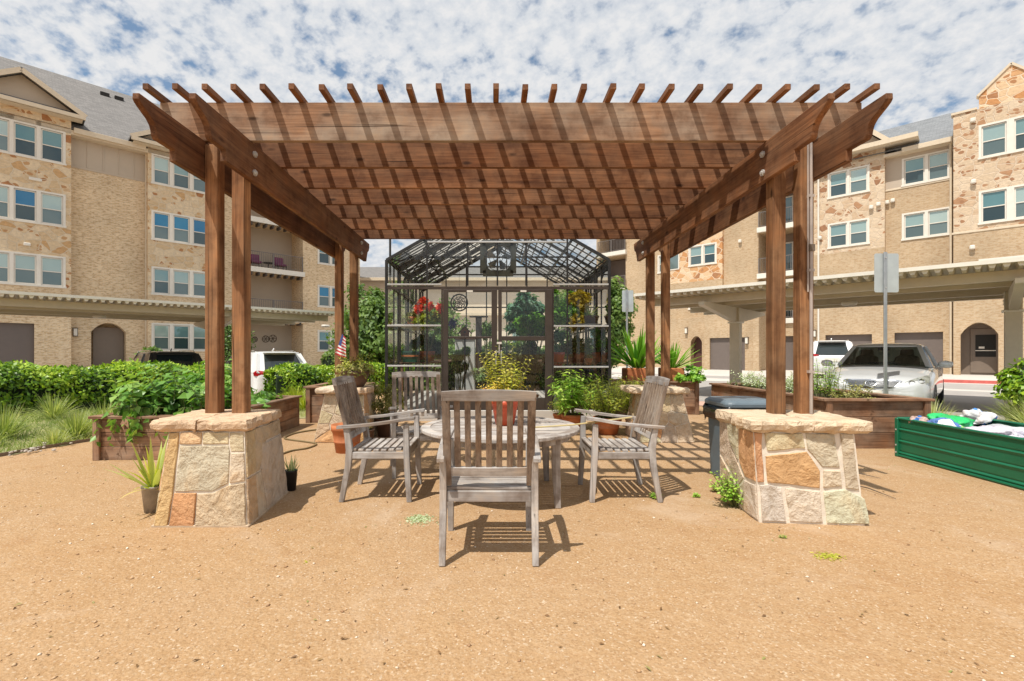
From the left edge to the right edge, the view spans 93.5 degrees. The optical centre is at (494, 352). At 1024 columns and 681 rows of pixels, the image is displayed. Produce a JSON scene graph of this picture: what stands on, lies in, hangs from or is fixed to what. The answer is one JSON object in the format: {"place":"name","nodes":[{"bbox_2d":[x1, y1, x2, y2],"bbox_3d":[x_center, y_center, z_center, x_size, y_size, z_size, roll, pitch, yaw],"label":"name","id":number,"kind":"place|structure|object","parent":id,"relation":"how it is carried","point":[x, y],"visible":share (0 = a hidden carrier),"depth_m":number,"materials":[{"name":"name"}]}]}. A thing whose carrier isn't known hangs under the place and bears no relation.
{"place":"outdoors","nodes":[
{"label":"outdoors","id":0,"kind":"place"},
{"bbox_2d":[0,393,375,454],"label":"lawn","id":1,"kind":"structure","parent":0,"point":[41,422],"depth_m":6.74,"materials":[{"name":"green plant"}]},
{"bbox_2d":[0,399,46,439],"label":"grass clump","id":2,"kind":"object","parent":1,"relation":"on","point":[7,426],"visible":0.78,"depth_m":6.37,"materials":[{"name":"green plant"}]},
{"bbox_2d":[13,390,84,419],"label":"grass clump","id":3,"kind":"object","parent":1,"relation":"on","point":[50,409],"visible":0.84,"depth_m":8.25,"materials":[{"name":"green plant"}]},
{"bbox_2d":[29,425,83,445],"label":"grass clump","id":4,"kind":"object","parent":1,"relation":"on","point":[52,437],"visible":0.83,"depth_m":5.94,"materials":[{"name":"green plant"}]},
{"bbox_2d":[30,405,107,438],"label":"grass clump","id":5,"kind":"object","parent":1,"relation":"on","point":[75,427],"visible":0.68,"depth_m":6.37,"materials":[{"name":"green plant"}]},
{"bbox_2d":[0,358,231,415],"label":"hedge","id":6,"kind":"object","parent":1,"relation":"on","point":[27,383],"visible":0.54,"depth_m":9.39,"materials":[{"name":"green plant"}]},
{"bbox_2d":[262,361,414,394],"bbox_3d":[-4.149,0.720,13.631,4.507,1.062,1.530,0,0,-40],"label":"hedge","id":7,"kind":"object","parent":1,"relation":"on","point":[283,376],"visible":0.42,"depth_m":12.35,"materials":[{"name":"green plant"}]},
{"bbox_2d":[0,391,1023,680],"bbox_3d":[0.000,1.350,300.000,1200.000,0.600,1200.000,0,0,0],"label":"ground","id":8,"kind":"structure","parent":0,"point":[676,537],"depth_m":2.43,"materials":[{"name":"stone"}]},
{"bbox_2d":[106,436,167,513],"bbox_3d":[-2.483,0.867,3.486,0.451,0.567,0.614,0,0,-19],"label":"spiky plant","id":9,"kind":"object","parent":8,"relation":"on","point":[149,488],"visible":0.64,"depth_m":3.44,"materials":[{"name":"green plant"}]},
{"bbox_2d":[0,56,359,372],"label":"apartment building","id":10,"kind":"structure","parent":8,"relation":"on","point":[101,195],"depth_m":25.71,"materials":[{"name":"beige brick"}]},
{"bbox_2d":[0,323,33,372],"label":"garage door","id":11,"kind":"structure","parent":10,"relation":"in","point":[16,339],"depth_m":22.78,"materials":[{"name":"brown paint"}]},
{"bbox_2d":[14,254,35,283],"bbox_3d":[-22.273,-3.960,22.862,0.757,1.372,0.090,0,0,-45],"label":"window","id":12,"kind":"structure","parent":10,"relation":"in","point":[24,265],"depth_m":22.85,"materials":[{"name":"clear glass"}]},
{"bbox_2d":[14,188,35,221],"bbox_3d":[-22.273,-7.000,22.862,0.757,1.452,0.090,0,0,-45],"label":"window","id":13,"kind":"structure","parent":10,"relation":"in","point":[24,200],"depth_m":22.85,"materials":[{"name":"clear glass"}]},
{"bbox_2d":[14,122,35,156],"bbox_3d":[-22.273,-10.090,22.862,0.757,1.472,0.090,0,0,-45],"label":"window","id":14,"kind":"structure","parent":10,"relation":"in","point":[24,135],"depth_m":22.85,"materials":[{"name":"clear glass"}]},
{"bbox_2d":[41,257,62,285],"bbox_3d":[-21.609,-3.960,23.526,0.784,1.372,0.090,0,0,-45],"label":"window","id":15,"kind":"structure","parent":10,"relation":"in","point":[51,268],"depth_m":23.52,"materials":[{"name":"clear glass"}]},
{"bbox_2d":[41,193,62,225],"bbox_3d":[-21.609,-7.000,23.526,0.784,1.452,0.090,0,0,-45],"label":"window","id":16,"kind":"structure","parent":10,"relation":"in","point":[51,205],"depth_m":23.52,"materials":[{"name":"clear glass"}]},
{"bbox_2d":[41,129,62,162],"bbox_3d":[-21.609,-10.090,23.526,0.784,1.472,0.090,0,0,-45],"label":"window","id":17,"kind":"structure","parent":10,"relation":"in","point":[51,141],"depth_m":23.52,"materials":[{"name":"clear glass"}]},
{"bbox_2d":[93,327,123,365],"bbox_3d":[-20.716,0.300,25.861,0.070,3.300,1.303,0,0,45],"label":"entrance door","id":18,"kind":"structure","parent":10,"relation":"in","point":[108,343],"depth_m":25.80,"materials":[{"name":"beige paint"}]},
{"bbox_2d":[154,268,168,293],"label":"window","id":19,"kind":"structure","parent":10,"relation":"in","point":[161,276],"depth_m":26.69,"materials":[{"name":"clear glass"}]},
{"bbox_2d":[154,212,168,239],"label":"window","id":20,"kind":"structure","parent":10,"relation":"in","point":[161,221],"depth_m":26.69,"materials":[{"name":"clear glass"}]},
{"bbox_2d":[154,156,168,184],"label":"window","id":21,"kind":"structure","parent":10,"relation":"in","point":[161,165],"depth_m":26.69,"materials":[{"name":"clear glass"}]},
{"bbox_2d":[154,325,168,349],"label":"window","id":22,"kind":"structure","parent":10,"relation":"in","point":[161,332],"depth_m":26.70,"materials":[{"name":"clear glass"}]},
{"bbox_2d":[173,270,188,295],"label":"window","id":23,"kind":"structure","parent":10,"relation":"in","point":[180,278],"depth_m":27.33,"materials":[{"name":"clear glass"}]},
{"bbox_2d":[173,215,188,242],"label":"window","id":24,"kind":"structure","parent":10,"relation":"in","point":[180,224],"depth_m":27.33,"materials":[{"name":"blue glass"}]},
{"bbox_2d":[173,164,188,188],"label":"window","id":25,"kind":"structure","parent":10,"relation":"in","point":[180,176],"depth_m":27.33,"materials":[{"name":"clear glass"}]},
{"bbox_2d":[173,325,188,349],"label":"window","id":26,"kind":"structure","parent":10,"relation":"in","point":[180,333],"depth_m":27.33,"materials":[{"name":"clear glass"}]},
{"bbox_2d":[88,395,301,460],"bbox_3d":[-3.680,0.912,6.370,1.280,0.475,2.510,0,0,0],"label":"raised planter","id":27,"kind":"object","parent":8,"relation":"on","point":[286,405],"visible":0.4,"depth_m":5.16,"materials":[{"name":"wood"}]},
{"bbox_2d":[90,359,282,446],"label":"squash vines","id":28,"kind":"object","parent":27,"relation":"on","point":[183,393],"visible":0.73,"depth_m":5.34,"materials":[{"name":"green plant"}]},
{"bbox_2d":[149,409,288,526],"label":"stone pier","id":29,"kind":"structure","parent":8,"relation":"on","point":[226,468],"depth_m":3.21,"materials":[{"name":"stone"}]},
{"bbox_2d":[284,453,299,490],"bbox_3d":[-1.710,0.995,4.023,0.161,0.311,0.130,0,0,34],"label":"aloe pot","id":30,"kind":"object","parent":8,"relation":"on","point":[291,470],"visible":0.94,"depth_m":4.00,"materials":[{"name":"plastic"}]},
{"bbox_2d":[303,382,374,422],"bbox_3d":[-2.665,0.850,8.400,0.910,0.600,1.090,0,0,0],"label":"raised planter","id":31,"kind":"object","parent":8,"relation":"on","point":[314,401],"visible":0.2,"depth_m":7.90,"materials":[{"name":"wood"}]},
{"bbox_2d":[314,385,376,442],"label":"stone pier","id":32,"kind":"structure","parent":8,"relation":"on","point":[330,414],"depth_m":6.17,"materials":[{"name":"stone"}]},
{"bbox_2d":[332,351,376,386],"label":"plant","id":33,"kind":"object","parent":32,"relation":"on","point":[359,371],"visible":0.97,"depth_m":6.25,"materials":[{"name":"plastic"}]},
{"bbox_2d":[331,422,360,453],"bbox_3d":[-1.710,0.990,5.600,0.357,0.320,0.360,0,0,10],"label":"terracotta pot","id":34,"kind":"object","parent":8,"relation":"on","point":[339,439],"visible":0.41,"depth_m":5.47,"materials":[{"name":"ceramic"}]},
{"bbox_2d":[326,280,425,364],"bbox_3d":[-3.782,-0.498,16.310,3.365,3.902,3.810,0,0,0],"label":"tree","id":35,"kind":"object","parent":8,"relation":"on","point":[371,325],"visible":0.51,"depth_m":15.17,"materials":[{"name":"green plant"}]},
{"bbox_2d":[332,376,424,502],"bbox_3d":[-0.938,0.673,3.965,0.656,0.960,0.593,0,0,0],"label":"slatted armchair","id":36,"kind":"object","parent":8,"relation":"on","point":[354,421],"visible":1,"depth_m":3.80,"materials":[{"name":"grey wood"}]},
{"bbox_2d":[371,382,409,436],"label":"potted bush","id":37,"kind":"object","parent":8,"relation":"on","point":[382,430],"visible":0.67,"depth_m":6.56,"materials":[{"name":"green plant"}]},
{"bbox_2d":[388,371,452,478],"bbox_3d":[-0.741,0.673,4.742,0.593,0.960,0.656,0,0,-14],"label":"slatted armchair","id":38,"kind":"object","parent":8,"relation":"on","point":[396,431],"visible":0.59,"depth_m":4.96,"materials":[{"name":"grey wood"}]},
{"bbox_2d":[401,293,474,360],"bbox_3d":[-2.419,-0.504,18.303,3.267,3.643,3.236,0,0,40],"label":"tree","id":39,"kind":"object","parent":8,"relation":"on","point":[451,332],"visible":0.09,"depth_m":17.89,"materials":[{"name":"green plant"}]},
{"bbox_2d":[437,389,540,566],"bbox_3d":[-0.028,0.673,2.837,0.593,0.960,0.656,0,0,0],"label":"slatted armchair","id":40,"kind":"object","parent":8,"relation":"on","point":[488,482],"visible":1,"depth_m":2.62,"materials":[{"name":"grey wood"}]},
{"bbox_2d":[360,267,619,361],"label":"building","id":41,"kind":"structure","parent":8,"relation":"on","point":[372,276],"depth_m":41.00,"materials":[{"name":"brick"}]},
{"bbox_2d":[413,337,569,390],"bbox_3d":[0.103,0.401,13.472,4.867,1.711,1.481,0,0,0],"label":"hedge","id":42,"kind":"object","parent":8,"relation":"on","point":[540,380],"visible":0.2,"depth_m":13.07,"materials":[{"name":"green plant"}]},
{"bbox_2d":[385,239,610,420],"bbox_3d":[0.065,-0.741,10.210,3.901,3.881,4.300,0,0,0],"label":"greenhouse","id":43,"kind":"object","parent":8,"relation":"on","point":[422,265],"visible":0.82,"depth_m":8.37,"materials":[{"name":"metal"}]},
{"bbox_2d":[399,360,451,396],"bbox_3d":[-1.280,0.570,10.150,0.790,0.800,3.300,0,0,0],"label":"potting bench","id":44,"kind":"object","parent":43,"relation":"on","point":[431,362],"visible":0.38,"depth_m":8.53,"materials":[{"name":"wood"}]},
{"bbox_2d":[408,333,440,358],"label":"greenhouse plant","id":45,"kind":"object","parent":44,"relation":"on","point":[415,344],"visible":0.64,"depth_m":9.04,"materials":[{"name":"green plant"}]},
{"bbox_2d":[411,296,440,360],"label":"greenhouse plant","id":46,"kind":"object","parent":44,"relation":"on","point":[433,320],"visible":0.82,"depth_m":8.79,"materials":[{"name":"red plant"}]},
{"bbox_2d":[451,346,471,389],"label":"greenhouse plant","id":47,"kind":"object","parent":43,"relation":"on","point":[457,356],"visible":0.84,"depth_m":8.95,"materials":[{"name":"green plant"}]},
{"bbox_2d":[454,338,477,389],"bbox_3d":[-0.572,0.327,9.895,0.465,1.286,0.330,0,0,0],"label":"white board","id":48,"kind":"object","parent":43,"relation":"on","point":[470,379],"visible":0.32,"depth_m":9.75,"materials":[{"name":"laminate"}]},
{"bbox_2d":[443,289,496,409],"bbox_3d":[-0.404,-0.055,8.136,0.913,2.029,0.048,0,0,0],"label":"door","id":49,"kind":"structure","parent":43,"relation":"in","point":[445,291],"depth_m":8.12,"materials":[{"name":"brown metal"}]},
{"bbox_2d":[502,292,544,389],"bbox_3d":[0.594,-0.142,9.449,0.877,2.223,0.683,0,0,0],"label":"greenhouse plant","id":50,"kind":"object","parent":43,"relation":"on","point":[525,303],"visible":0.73,"depth_m":9.27,"materials":[{"name":"green plant"}]},
{"bbox_2d":[498,289,552,409],"bbox_3d":[0.528,-0.055,8.136,0.917,2.029,0.048,0,0,0],"label":"door","id":51,"kind":"structure","parent":43,"relation":"in","point":[541,403],"depth_m":8.12,"materials":[{"name":"brown metal"}]},
{"bbox_2d":[507,342,544,390],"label":"greenhouse plant","id":52,"kind":"object","parent":43,"relation":"on","point":[520,359],"visible":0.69,"depth_m":9.25,"materials":[{"name":"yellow plant"}]},
{"bbox_2d":[512,311,544,397],"bbox_3d":[0.715,0.090,9.071,0.772,1.759,0.695,0,0,0],"label":"greenhouse plant","id":53,"kind":"object","parent":43,"relation":"on","point":[531,324],"visible":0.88,"depth_m":8.96,"materials":[{"name":"green plant"}]},
{"bbox_2d":[534,360,597,392],"bbox_3d":[1.396,0.570,10.150,0.880,0.800,3.300,0,0,0],"label":"potting bench","id":54,"kind":"object","parent":43,"relation":"on","point":[584,362],"visible":0.35,"depth_m":8.53,"materials":[{"name":"wood"}]},
{"bbox_2d":[544,289,565,343],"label":"greenhouse plant","id":55,"kind":"object","parent":54,"relation":"on","point":[559,314],"visible":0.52,"depth_m":8.97,"materials":[{"name":"green plant"}]},
{"bbox_2d":[560,336,592,361],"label":"greenhouse plant","id":56,"kind":"object","parent":54,"relation":"on","point":[576,349],"visible":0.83,"depth_m":8.79,"materials":[{"name":"green plant"}]},
{"bbox_2d":[565,289,592,361],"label":"greenhouse plant","id":57,"kind":"object","parent":54,"relation":"on","point":[582,300],"visible":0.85,"depth_m":8.90,"materials":[{"name":"yellow plant"}]},
{"bbox_2d":[421,415,579,508],"bbox_3d":[0.050,0.874,3.950,1.290,0.554,1.290,0,0,0],"label":"round table","id":58,"kind":"object","parent":8,"relation":"on","point":[554,438],"visible":0.65,"depth_m":3.61,"materials":[{"name":"grey wood"}]},
{"bbox_2d":[476,344,533,425],"bbox_3d":[0.111,0.261,4.018,0.457,0.672,0.427,0,0,-34],"label":"potted plant","id":59,"kind":"object","parent":58,"relation":"on","point":[495,383],"visible":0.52,"depth_m":3.97,"materials":[{"name":"plant"}]},
{"bbox_2d":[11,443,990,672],"bbox_3d":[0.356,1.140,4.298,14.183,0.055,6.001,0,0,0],"label":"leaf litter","id":60,"kind":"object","parent":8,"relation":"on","point":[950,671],"visible":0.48,"depth_m":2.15,"materials":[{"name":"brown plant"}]},
{"bbox_2d":[547,369,599,426],"bbox_3d":[1.211,0.697,7.314,0.846,0.907,1.186,0,0,4],"label":"potted plant","id":61,"kind":"object","parent":8,"relation":"on","point":[569,401],"visible":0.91,"depth_m":7.17,"materials":[{"name":"green plant"}]},
{"bbox_2d":[579,374,635,434],"bbox_3d":[1.634,0.727,6.741,0.940,0.845,0.971,0,0,10],"label":"potted plant","id":62,"kind":"object","parent":8,"relation":"on","point":[614,405],"visible":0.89,"depth_m":6.71,"materials":[{"name":"green plant"}]},
{"bbox_2d":[575,376,669,502],"bbox_3d":[1.038,0.673,3.955,0.656,0.960,0.593,0,0,0],"label":"slatted armchair","id":63,"kind":"object","parent":8,"relation":"on","point":[645,421],"visible":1,"depth_m":3.81,"materials":[{"name":"grey wood"}]},
{"bbox_2d":[611,275,638,373],"bbox_3d":[4.161,-0.857,17.554,2.107,4.220,2.276,0,0,0],"label":"tree","id":64,"kind":"object","parent":8,"relation":"on","point":[618,318],"visible":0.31,"depth_m":16.99,"materials":[{"name":"green plant"}]},
{"bbox_2d":[611,379,701,414],"bbox_3d":[3.000,0.840,9.350,1.680,0.620,0.890,0,0,0],"label":"raised planter","id":65,"kind":"object","parent":8,"relation":"on","point":[691,399],"visible":0.27,"depth_m":8.95,"materials":[{"name":"brown wood"}]},
{"bbox_2d":[611,326,682,380],"bbox_3d":[2.798,0.013,9.187,1.709,1.154,1.562,0,0,0],"label":"dwarf palm","id":66,"kind":"object","parent":65,"relation":"on","point":[636,370],"visible":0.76,"depth_m":9.05,"materials":[{"name":"green plant"}]},
{"bbox_2d":[656,341,700,380],"bbox_3d":[3.400,0.164,9.249,1.167,0.852,1.226,0,0,34],"label":"dwarf palm","id":67,"kind":"object","parent":65,"relation":"on","point":[674,370],"visible":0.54,"depth_m":9.14,"materials":[{"name":"green plant"}]},
{"bbox_2d":[674,364,707,383],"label":"leafy bush","id":68,"kind":"object","parent":65,"relation":"on","point":[693,375],"visible":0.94,"depth_m":8.89,"materials":[{"name":"green plant"}]},
{"bbox_2d":[619,385,694,442],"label":"stone pier","id":69,"kind":"structure","parent":8,"relation":"on","point":[674,420],"depth_m":6.16,"materials":[{"name":"stone"}]},
{"bbox_2d":[709,467,742,507],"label":"weed","id":70,"kind":"object","parent":8,"relation":"on","point":[729,496],"visible":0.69,"depth_m":3.57,"materials":[{"name":"green plant"}]},
{"bbox_2d":[703,396,765,477],"bbox_3d":[2.271,0.779,4.426,0.538,0.742,0.528,0,0,0],"label":"rubbish bin","id":71,"kind":"object","parent":8,"relation":"on","point":[712,405],"visible":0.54,"depth_m":4.41,"materials":[{"name":"plastic"}]},
{"bbox_2d":[715,409,872,525],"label":"stone pier","id":72,"kind":"structure","parent":8,"relation":"on","point":[790,466],"depth_m":3.24,"materials":[{"name":"stone"}]},
{"bbox_2d":[132,83,892,413],"bbox_3d":[0.125,-0.724,4.949,5.230,2.368,4.062,0,0,0],"label":"pergola","id":73,"kind":"object","parent":72,"relation":"on","point":[334,179],"visible":0.96,"depth_m":3.63,"materials":[{"name":"brown wood"}]},
{"bbox_2d":[596,62,1023,374],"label":"apartment building","id":74,"kind":"structure","parent":8,"relation":"on","point":[945,189],"depth_m":26.41,"materials":[{"name":"beige brick"}]},
{"bbox_2d":[711,338,729,369],"bbox_3d":[14.532,0.250,30.713,1.376,2.400,0.070,0,0,45],"label":"garage door","id":75,"kind":"structure","parent":74,"relation":"in","point":[720,347],"depth_m":30.74,"materials":[{"name":"brown paint"}]},
{"bbox_2d":[830,223,846,246],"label":"window","id":76,"kind":"structure","parent":74,"relation":"in","point":[838,233],"depth_m":28.12,"materials":[{"name":"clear glass"}]},
{"bbox_2d":[830,171,846,196],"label":"window","id":77,"kind":"structure","parent":74,"relation":"in","point":[838,181],"depth_m":28.12,"materials":[{"name":"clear glass"}]},
{"bbox_2d":[826,334,871,345],"bbox_3d":[20.580,0.200,27.925,2.188,2.500,0.080,0,0,45],"label":"garage door","id":78,"kind":"structure","parent":74,"relation":"in","point":[858,339],"depth_m":27.67,"materials":[{"name":"brown paint"}]},
{"bbox_2d":[850,220,866,244],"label":"window","id":79,"kind":"structure","parent":74,"relation":"in","point":[858,229],"depth_m":27.46,"materials":[{"name":"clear glass"}]},
{"bbox_2d":[850,167,866,192],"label":"window","id":80,"kind":"structure","parent":74,"relation":"in","point":[858,177],"depth_m":27.46,"materials":[{"name":"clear glass"}]},
{"bbox_2d":[904,212,924,238],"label":"window","id":81,"kind":"structure","parent":74,"relation":"in","point":[914,224],"depth_m":26.02,"materials":[{"name":"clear glass"}]},
{"bbox_2d":[904,156,924,184],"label":"window","id":82,"kind":"structure","parent":74,"relation":"in","point":[914,169],"depth_m":26.02,"materials":[{"name":"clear glass"}]},
{"bbox_2d":[895,332,942,373],"bbox_3d":[22.962,0.175,26.038,1.964,2.550,0.080,0,0,45],"label":"garage door","id":83,"kind":"structure","parent":74,"relation":"in","point":[933,340],"depth_m":25.73,"materials":[{"name":"brown paint"}]},
{"bbox_2d":[928,209,948,235],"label":"window","id":84,"kind":"structure","parent":74,"relation":"in","point":[938,220],"depth_m":25.35,"materials":[{"name":"clear glass"}]},
{"bbox_2d":[928,151,948,179],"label":"window","id":85,"kind":"structure","parent":74,"relation":"in","point":[938,164],"depth_m":25.35,"materials":[{"name":"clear glass"}]},
{"bbox_2d":[970,328,997,372],"bbox_3d":[24.433,-0.100,23.907,1.113,2.200,0.087,0,0,45],"label":"entrance door","id":86,"kind":"structure","parent":74,"relation":"in","point":[983,342],"depth_m":23.94,"materials":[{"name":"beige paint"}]},
{"bbox_2d":[982,189,1005,222],"bbox_3d":[23.971,-7.025,23.084,0.825,1.442,0.090,0,0,45],"label":"window","id":87,"kind":"structure","parent":74,"relation":"in","point":[994,202],"depth_m":23.07,"materials":[{"name":"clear glass"}]},
{"bbox_2d":[982,122,1005,156],"bbox_3d":[23.971,-10.210,23.084,0.825,1.472,0.090,0,0,45],"label":"window","id":88,"kind":"structure","parent":74,"relation":"in","point":[993,136],"depth_m":23.07,"materials":[{"name":"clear glass"}]},
{"bbox_2d":[1014,186,1023,217],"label":"window","id":89,"kind":"structure","parent":74,"relation":"in","point":[1018,191],"depth_m":22.50,"materials":[{"name":"clear glass"}]},
{"bbox_2d":[1014,117,1023,149],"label":"window","id":90,"kind":"structure","parent":74,"relation":"in","point":[1018,123],"depth_m":22.50,"materials":[{"name":"clear glass"}]},
{"bbox_2d":[709,383,934,447],"bbox_3d":[4.600,0.850,7.280,1.320,0.600,3.090,0,0,0],"label":"raised planter","id":91,"kind":"object","parent":8,"relation":"on","point":[881,411],"visible":0.46,"depth_m":5.78,"materials":[{"name":"wood"}]},
{"bbox_2d":[727,370,838,397],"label":"white edged herbs","id":92,"kind":"object","parent":91,"relation":"on","point":[789,383],"visible":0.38,"depth_m":7.88,"materials":[{"name":"green plant"}]},
{"bbox_2d":[814,358,875,398],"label":"leafy herb","id":93,"kind":"object","parent":91,"relation":"on","point":[828,391],"visible":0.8,"depth_m":6.12,"materials":[{"name":"green plant"}]},
{"bbox_2d":[895,417,1023,489],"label":"metal planter","id":94,"kind":"object","parent":8,"relation":"on","point":[993,457],"visible":0.86,"depth_m":4.57,"materials":[{"name":"green metal"}]},
{"bbox_2d":[960,408,997,424],"bbox_3d":[5.307,0.688,5.277,0.335,0.175,0.215,0,0,0],"label":"white bag","id":95,"kind":"object","parent":94,"relation":"on","point":[979,416],"visible":0.86,"depth_m":5.22,"materials":[{"name":"white plastic"}]},
{"bbox_2d":[963,425,1023,437],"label":"clear bag","id":96,"kind":"object","parent":94,"relation":"in","point":[1003,430],"visible":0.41,"depth_m":4.47,"materials":[{"name":"plastic"}]},
{"bbox_2d":[0,0,1023,266],"label":"sky","id":97,"kind":"structure","parent":0,"point":[935,57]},
{"bbox_2d":[611,366,1000,392],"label":"garage apron","id":98,"kind":"object","parent":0,"point":[617,369],"depth_m":23.34,"materials":[{"name":"concrete"}]},
{"bbox_2d":[814,338,852,372],"bbox_3d":[15.721,0.252,22.492,2.320,1.796,4.711,0,0,34],"label":"white suv","id":99,"kind":"object","parent":98,"relation":"on","point":[835,350],"visible":0.2,"depth_m":20.77,"materials":[{"name":"paint"}]},
{"bbox_2d":[611,372,1010,420],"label":"driveway","id":100,"kind":"structure","parent":0,"point":[961,401],"depth_m":12.60,"materials":[{"name":"grey concrete"}]},
{"bbox_2d":[622,289,632,367],"bbox_3d":[3.887,-0.344,13.977,0.328,2.987,0.045,0,0,0],"label":"sign post","id":101,"kind":"object","parent":100,"relation":"on","point":[627,300],"visible":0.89,"depth_m":14.00,"materials":[{"name":"metal"}]},
{"bbox_2d":[634,257,1023,410],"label":"carport","id":102,"kind":"object","parent":100,"relation":"on","point":[736,306],"visible":0.86,"depth_m":10.26,"materials":[{"name":"beige paint"}]},
{"bbox_2d":[821,343,952,412],"bbox_3d":[8.652,0.492,10.605,4.656,1.416,2.166,0,0,-45],"label":"silver sedan","id":103,"kind":"object","parent":100,"relation":"on","point":[914,370],"visible":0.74,"depth_m":9.58,"materials":[{"name":"paint"}]},
{"label":"grass verge","id":104,"kind":"structure","parent":0,"visible":0},
{"bbox_2d":[874,252,898,393],"bbox_3d":[6.888,-0.307,8.428,0.427,2.914,0.045,0,0,0],"label":"sign post","id":105,"kind":"object","parent":104,"relation":"on","point":[886,272],"visible":0.94,"depth_m":8.45,"materials":[{"name":"metal"}]},
{"bbox_2d":[990,357,1023,411],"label":"round shrub","id":106,"kind":"object","parent":104,"relation":"on","point":[1011,382],"visible":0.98,"depth_m":7.52,"materials":[{"name":"green plant"}]},
{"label":"parking lot","id":107,"kind":"structure","parent":0,"visible":0},
{"bbox_2d":[0,290,334,328],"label":"carport","id":108,"kind":"object","parent":107,"relation":"on","point":[37,304],"visible":0.8,"depth_m":13.97,"materials":[{"name":"beige metal"}]},
{"bbox_2d":[133,348,203,366],"bbox_3d":[-11.469,0.752,16.655,2.320,1.796,4.711,0,0,-45],"label":"dark suv","id":109,"kind":"object","parent":107,"relation":"on","point":[186,357],"visible":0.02,"depth_m":15.35,"materials":[{"name":"paint"}]},
{"bbox_2d":[226,348,306,393],"bbox_3d":[-7.945,0.752,16.255,2.320,1.796,4.711,0,0,-45],"label":"white suv","id":110,"kind":"object","parent":107,"relation":"on","point":[261,361],"visible":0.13,"depth_m":14.59,"materials":[{"name":"paint"}]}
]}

